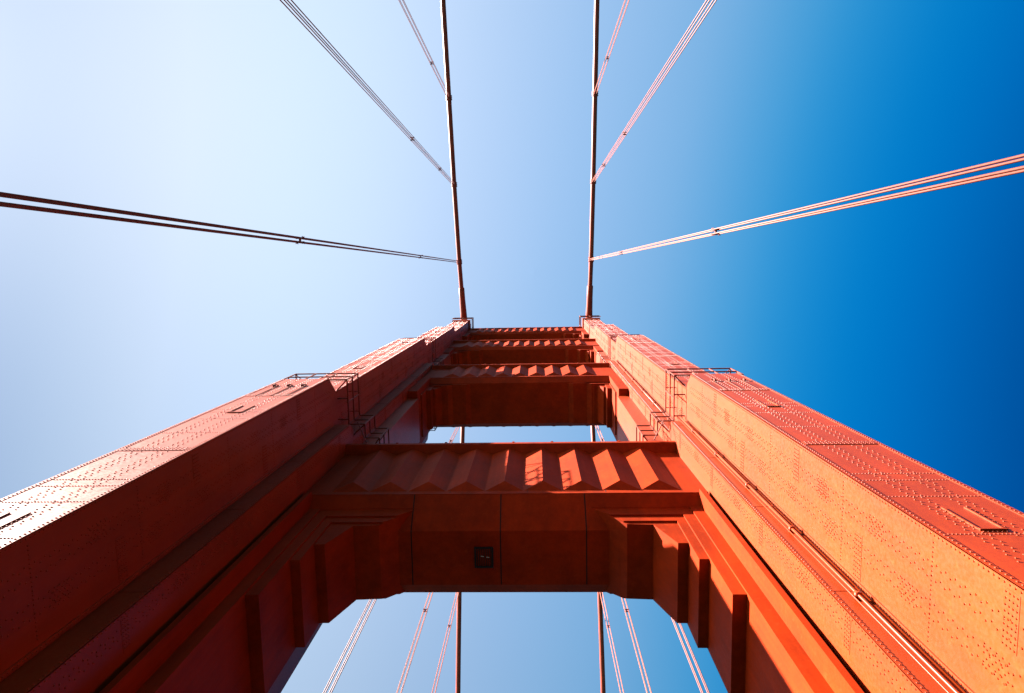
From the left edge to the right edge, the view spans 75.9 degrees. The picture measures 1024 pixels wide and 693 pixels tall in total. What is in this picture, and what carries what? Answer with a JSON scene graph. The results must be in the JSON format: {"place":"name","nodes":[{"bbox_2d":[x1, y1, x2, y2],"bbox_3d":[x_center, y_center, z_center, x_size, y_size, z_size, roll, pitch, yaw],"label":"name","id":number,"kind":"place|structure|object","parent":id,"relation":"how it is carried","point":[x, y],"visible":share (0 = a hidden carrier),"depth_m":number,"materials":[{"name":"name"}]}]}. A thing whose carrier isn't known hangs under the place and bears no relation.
{"place":"outdoors","nodes":[
{"label":"outdoors","id":0,"kind":"place"},
{"bbox_2d":[0,0,1023,692],"label":"sky","id":1,"kind":"structure","parent":0,"point":[899,322],"materials":[{"name":"blue"}]},
{"bbox_3d":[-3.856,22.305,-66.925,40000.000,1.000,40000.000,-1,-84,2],"label":"water","id":2,"kind":"structure","parent":0,"visible":0},
{"bbox_2d":[0,315,1023,692],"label":"bridge tower","id":3,"kind":"structure","parent":2,"relation":"on","point":[756,537],"depth_m":29.08,"materials":[{"name":"red metal"}]},
{"bbox_2d":[440,0,466,692],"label":"cable","id":4,"kind":"object","parent":3,"relation":"attached to","point":[463,312],"visible":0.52,"depth_m":126.90,"materials":[{"name":"paint"}]},
{"bbox_2d":[0,192,461,264],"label":"suspender","id":5,"kind":"object","parent":4,"relation":"hanging from","point":[49,201],"visible":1,"depth_m":26.94,"materials":[{"name":"metal"}]},
{"bbox_2d":[280,0,456,186],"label":"suspender","id":6,"kind":"object","parent":4,"relation":"hanging from","point":[414,139],"visible":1,"depth_m":57.03,"materials":[{"name":"metal"}]},
{"bbox_2d":[323,427,458,692],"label":"suspender","id":7,"kind":"object","parent":4,"relation":"hanging from","point":[357,634],"visible":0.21,"depth_m":53.90,"materials":[{"name":"metal"}]},
{"bbox_2d":[396,592,432,692],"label":"suspender","id":8,"kind":"object","parent":4,"relation":"hanging from","point":[426,610],"visible":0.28,"depth_m":81.53,"materials":[{"name":"metal"}]},
{"bbox_2d":[399,0,451,100],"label":"suspender","id":9,"kind":"object","parent":4,"relation":"hanging from","point":[448,97],"visible":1,"depth_m":96.76,"materials":[{"name":"metal"}]},
{"bbox_2d":[432,592,458,692],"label":"suspender","id":10,"kind":"object","parent":4,"relation":"hanging from","point":[449,626],"visible":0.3,"depth_m":108.21,"materials":[{"name":"metal"}]},
{"bbox_2d":[586,0,605,692],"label":"cable","id":11,"kind":"object","parent":3,"relation":"attached to","point":[589,304],"visible":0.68,"depth_m":126.06,"materials":[{"name":"paint"}]},
{"bbox_2d":[592,0,629,96],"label":"suspender","id":12,"kind":"object","parent":11,"relation":"hanging from","point":[594,93],"visible":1,"depth_m":98.71,"materials":[{"name":"metal"}]},
{"bbox_2d":[600,592,623,692],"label":"suspender","id":13,"kind":"object","parent":11,"relation":"hanging from","point":[610,644],"visible":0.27,"depth_m":107.48,"materials":[{"name":"metal"}]},
{"bbox_2d":[621,598,651,692],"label":"suspender","id":14,"kind":"object","parent":11,"relation":"hanging from","point":[625,610],"visible":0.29,"depth_m":80.16,"materials":[{"name":"metal"}]},
{"bbox_2d":[595,426,709,692],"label":"suspender","id":15,"kind":"object","parent":11,"relation":"hanging from","point":[696,664],"visible":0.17,"depth_m":51.80,"materials":[{"name":"metal"}]},
{"bbox_2d":[590,0,716,183],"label":"suspender","id":16,"kind":"object","parent":11,"relation":"hanging from","point":[593,181],"visible":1,"depth_m":59.79,"materials":[{"name":"metal"}]},
{"bbox_2d":[588,154,1023,262],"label":"suspender","id":17,"kind":"object","parent":11,"relation":"hanging from","point":[998,174],"visible":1,"depth_m":22.38,"materials":[{"name":"metal"}]}
]}

